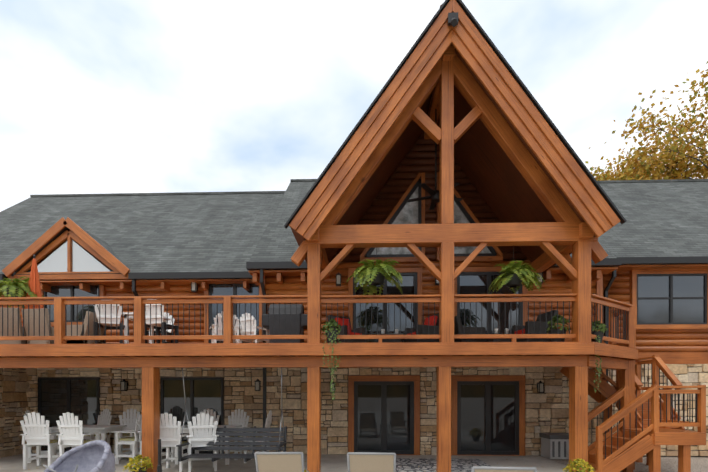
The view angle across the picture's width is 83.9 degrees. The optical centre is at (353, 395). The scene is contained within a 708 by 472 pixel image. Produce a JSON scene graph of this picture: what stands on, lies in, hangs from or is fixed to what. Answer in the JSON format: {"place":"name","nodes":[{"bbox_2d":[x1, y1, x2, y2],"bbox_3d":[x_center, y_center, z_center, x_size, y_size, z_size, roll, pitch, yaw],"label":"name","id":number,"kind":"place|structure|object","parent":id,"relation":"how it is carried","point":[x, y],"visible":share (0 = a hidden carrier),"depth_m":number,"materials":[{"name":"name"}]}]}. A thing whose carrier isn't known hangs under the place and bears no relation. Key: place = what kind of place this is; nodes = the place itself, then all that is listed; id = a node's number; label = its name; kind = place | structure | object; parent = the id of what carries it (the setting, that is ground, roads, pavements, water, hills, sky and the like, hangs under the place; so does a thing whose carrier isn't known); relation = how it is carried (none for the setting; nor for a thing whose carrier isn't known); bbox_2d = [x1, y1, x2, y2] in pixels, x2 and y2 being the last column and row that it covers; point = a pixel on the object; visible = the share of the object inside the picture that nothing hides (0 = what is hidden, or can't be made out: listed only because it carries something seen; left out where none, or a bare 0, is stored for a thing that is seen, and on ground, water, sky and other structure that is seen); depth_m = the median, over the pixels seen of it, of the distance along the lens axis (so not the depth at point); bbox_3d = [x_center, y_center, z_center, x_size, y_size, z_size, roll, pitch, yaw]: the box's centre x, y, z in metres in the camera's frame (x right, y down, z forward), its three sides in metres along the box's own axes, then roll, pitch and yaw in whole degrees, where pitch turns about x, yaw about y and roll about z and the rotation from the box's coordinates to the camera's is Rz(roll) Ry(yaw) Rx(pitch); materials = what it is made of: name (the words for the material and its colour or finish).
{"place":"outdoors","nodes":[
{"label":"outdoors","id":0,"kind":"place"},
{"bbox_2d":[157,439,161,471],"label":"umbrella base","id":1,"kind":"object","parent":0,"point":[159,467],"visible":1,"depth_m":7.42,"materials":[{"name":"black metal"}]},
{"bbox_2d":[0,453,568,471],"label":"patio slab","id":2,"kind":"structure","parent":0,"point":[329,463],"depth_m":10.29,"materials":[{"name":"concrete"}]},
{"bbox_2d":[43,440,115,471],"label":"papasan chair","id":3,"kind":"object","parent":2,"relation":"on","point":[95,456],"visible":1,"depth_m":6.27,"materials":[{"name":"grey fabric"}]},
{"bbox_2d":[20,299,271,471],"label":"chair","id":4,"kind":"object","parent":2,"relation":"on","point":[68,431],"visible":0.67,"depth_m":10.00,"materials":[{"name":"white painted wood"}]},
{"bbox_2d":[0,364,707,457],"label":"stone wall stones","id":5,"kind":"object","parent":2,"relation":"on","point":[338,418],"visible":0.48,"depth_m":11.79,"materials":[{"name":"brown stone"}]},
{"bbox_2d":[120,272,543,392],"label":"wall lanterns","id":6,"kind":"object","parent":5,"relation":"attached to","point":[257,380],"depth_m":11.58,"materials":[{"name":"black metal"}]},
{"bbox_2d":[121,273,542,391],"bbox_3d":[-0.753,-1.721,11.221,12.454,3.240,0.974,0,0,2],"label":"lantern glass","id":7,"kind":"object","parent":6,"relation":"attached to","point":[257,385],"visible":0.56,"depth_m":11.65,"materials":[{"name":"beige"}]},
{"bbox_2d":[0,364,707,455],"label":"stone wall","id":8,"kind":"structure","parent":2,"relation":"on","point":[306,399],"depth_m":11.86,"materials":[{"name":"stone"}]},
{"bbox_2d":[0,342,637,369],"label":"deck","id":9,"kind":"structure","parent":8,"relation":"on","point":[351,355],"depth_m":8.51,"materials":[{"name":"brown wood"}]},
{"bbox_2d":[25,255,43,308],"bbox_3d":[-8.503,-2.431,10.488,0.520,2.620,0.520,0,0,2],"label":"patio umbrella","id":10,"kind":"object","parent":9,"relation":"on","point":[34,283],"visible":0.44,"depth_m":10.44,"materials":[{"name":"orange fabric"}]},
{"bbox_2d":[0,308,104,343],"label":"wicker chairs","id":11,"kind":"object","parent":9,"relation":"on","point":[85,326],"visible":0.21,"depth_m":9.86,"materials":[{"name":"wicker"}]},
{"bbox_2d":[180,367,284,444],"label":"swing chains","id":12,"kind":"object","parent":9,"relation":"hanging from","point":[281,410],"visible":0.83,"depth_m":8.84,"materials":[{"name":"grey"}]},
{"bbox_2d":[176,426,286,461],"bbox_3d":[-2.716,1.091,8.968,2.290,0.717,0.828,0,0,2],"label":"porch swing","id":13,"kind":"object","parent":12,"relation":"attached to","point":[253,432],"visible":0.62,"depth_m":9.21,"materials":[{"name":"black wood"}]},
{"bbox_2d":[263,304,306,342],"bbox_3d":[-1.729,-1.761,10.185,1.200,1.200,0.600,0,0,2],"label":"covered grill","id":14,"kind":"object","parent":9,"relation":"on","point":[284,320],"visible":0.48,"depth_m":9.89,"materials":[{"name":"black fabric"}]},
{"bbox_2d":[327,310,558,342],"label":"porch chairs","id":15,"kind":"object","parent":9,"relation":"on","point":[347,328],"visible":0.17,"depth_m":9.86,"materials":[{"name":"wicker"}]},
{"bbox_2d":[381,328,507,333],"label":"candles","id":16,"kind":"object","parent":15,"relation":"on","point":[397,331],"visible":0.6,"depth_m":9.94,"materials":[{"name":"white wax"}]},
{"bbox_2d":[289,0,620,355],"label":"timber frame","id":17,"kind":"object","parent":9,"relation":"on","point":[439,69],"visible":0.96,"depth_m":8.31,"materials":[{"name":"brown wood"}]},
{"bbox_2d":[407,109,462,209],"bbox_3d":[2.034,-5.956,9.819,1.410,2.270,1.347,0,0,2],"label":"ceiling fan","id":18,"kind":"object","parent":17,"relation":"attached to","point":[434,196],"visible":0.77,"depth_m":9.76,"materials":[{"name":"black metal"}]},
{"bbox_2d":[290,2,581,272],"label":"soffit","id":19,"kind":"structure","parent":17,"relation":"on","point":[489,169],"depth_m":9.87,"materials":[{"name":"brown wood"}]},
{"bbox_2d":[284,0,625,228],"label":"roof edge trim","id":20,"kind":"structure","parent":19,"relation":"attached to","point":[530,97],"depth_m":7.84,"materials":[{"name":"black metal"}]},
{"bbox_2d":[448,12,457,26],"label":"spot lights","id":21,"kind":"object","parent":17,"relation":"attached to","point":[453,19],"visible":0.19,"depth_m":7.82,"materials":[{"name":"black metal"}]},
{"bbox_2d":[321,314,607,401],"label":"trailing plants","id":22,"kind":"object","parent":9,"relation":"on","point":[602,327],"visible":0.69,"depth_m":8.48,"materials":[{"name":"green plant"}]},
{"bbox_2d":[0,131,707,363],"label":"log walls","id":23,"kind":"structure","parent":8,"relation":"on","point":[683,346],"depth_m":11.00,"materials":[{"name":"brown wood"}]},
{"bbox_2d":[6,272,603,471],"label":"plant pots","id":24,"kind":"object","parent":23,"relation":"hanging from","point":[515,281],"visible":0.48,"depth_m":8.49,"materials":[{"name":"black"}]},
{"bbox_2d":[9,245,515,283],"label":"plant hangers","id":25,"kind":"object","parent":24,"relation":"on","point":[375,257],"visible":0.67,"depth_m":8.59,"materials":[{"name":"black metal"}]},
{"bbox_2d":[0,259,545,308],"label":"fern fronds","id":26,"kind":"object","parent":24,"relation":"on","point":[384,267],"visible":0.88,"depth_m":8.53,"materials":[{"name":"green plant"}]},
{"bbox_2d":[123,455,595,471],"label":"mum flowers","id":27,"kind":"object","parent":24,"relation":"in","point":[578,462],"visible":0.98,"depth_m":8.16,"materials":[{"name":"yellow plant"}]},
{"bbox_2d":[0,179,707,277],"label":"roofs","id":28,"kind":"structure","parent":23,"relation":"on","point":[191,232],"depth_m":14.10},
{"bbox_2d":[2,217,129,280],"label":"dormer trim","id":29,"kind":"structure","parent":28,"relation":"attached to","point":[89,244],"depth_m":11.58,"materials":[{"name":"brown wood"}]},
{"bbox_2d":[37,240,110,271],"bbox_3d":[-8.417,-4.141,11.686,2.460,0.960,0.001,0,0,2],"label":"dormer glass","id":30,"kind":"object","parent":29,"relation":"in","point":[83,260],"visible":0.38,"depth_m":11.68,"materials":[{"name":"white glass"}]},
{"bbox_2d":[1,264,707,291],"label":"eave wood","id":31,"kind":"object","parent":23,"relation":"attached to","point":[125,285],"visible":0.52,"depth_m":11.46,"materials":[{"name":"brown wood"}]},
{"bbox_2d":[0,256,707,450],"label":"gutters","id":32,"kind":"object","parent":31,"relation":"attached to","point":[291,265],"visible":0.54,"depth_m":11.00,"materials":[{"name":"black metal"}]},
{"bbox_2d":[41,172,707,455],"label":"window trim","id":33,"kind":"structure","parent":23,"relation":"attached to","point":[499,258],"depth_m":11.43,"materials":[{"name":"brown wood"}]},
{"bbox_2d":[38,179,706,454],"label":"window frames","id":34,"kind":"structure","parent":33,"relation":"in","point":[487,384],"depth_m":11.66,"materials":[{"name":"black metal"}]},
{"bbox_2d":[41,187,703,450],"bbox_3d":[0.252,-2.121,11.361,19.790,7.640,0.890,0,0,2],"label":"window glass","id":35,"kind":"object","parent":34,"relation":"in","point":[83,399],"visible":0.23,"depth_m":11.71,"materials":[{"name":"black glass"}]},
{"bbox_2d":[142,360,634,471],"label":"deck posts","id":36,"kind":"object","parent":2,"relation":"on","point":[578,411],"visible":0.75,"depth_m":8.58,"materials":[{"name":"brown wood"}]},
{"bbox_2d":[254,452,536,471],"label":"lounge chairs","id":37,"kind":"object","parent":2,"relation":"on","point":[294,462],"visible":1,"depth_m":5.65,"materials":[{"name":"grey fabric"}]},
{"bbox_2d":[396,458,491,471],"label":"outdoor rug","id":38,"kind":"object","parent":2,"relation":"on","point":[430,465],"visible":0.6,"depth_m":10.07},
{"bbox_2d":[0,0,707,211],"label":"sky","id":39,"kind":"structure","parent":0,"point":[97,96],"materials":[{"name":"white"}]},
{"bbox_2d":[538,455,707,471],"bbox_3d":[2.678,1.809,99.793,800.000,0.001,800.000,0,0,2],"label":"ground","id":40,"kind":"structure","parent":0,"point":[670,463],"depth_m":10.31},
{"bbox_2d":[0,293,705,471],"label":"wooden railing","id":41,"kind":"object","parent":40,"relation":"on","point":[653,392],"visible":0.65,"depth_m":8.52,"materials":[{"name":"brown wood"}]},
{"bbox_2d":[2,301,696,458],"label":"railing balusters","id":42,"kind":"object","parent":41,"relation":"attached to","point":[624,338],"visible":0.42,"depth_m":8.56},
{"bbox_2d":[539,433,568,458],"bbox_3d":[5.901,1.439,11.257,0.910,0.680,0.660,0,0,2],"label":"deck box","id":43,"kind":"object","parent":40,"relation":"on","point":[554,445],"visible":0.62,"depth_m":10.96,"materials":[{"name":"grey plastic"}]},
{"bbox_2d":[560,367,705,471],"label":"stairs","id":44,"kind":"structure","parent":40,"relation":"on","point":[683,439],"depth_m":8.44,"materials":[{"name":"brown wood"}]},
{"bbox_2d":[604,145,697,179],"bbox_3d":[22.499,-9.251,31.552,12.111,22.160,14.573,0,0,-34],"label":"foliage","id":45,"kind":"object","parent":40,"relation":"on","point":[672,167],"depth_m":29.61,"materials":[{"name":"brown plant"}]},
{"bbox_2d":[585,126,707,180],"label":"tree leaves","id":46,"kind":"object","parent":45,"relation":"attached to","point":[606,175],"visible":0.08,"depth_m":29.78,"materials":[{"name":"plant"}]},
{"bbox_2d":[633,107,707,178],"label":"branches","id":47,"kind":"object","parent":40,"relation":"on","point":[677,148],"visible":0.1,"depth_m":29.22,"materials":[{"name":"brown plant"}]},
{"bbox_2d":[598,61,707,179],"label":"tree leaves","id":48,"kind":"object","parent":47,"relation":"attached to","point":[680,127],"visible":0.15,"depth_m":28.91,"materials":[{"name":"yellow plant"}]}
]}

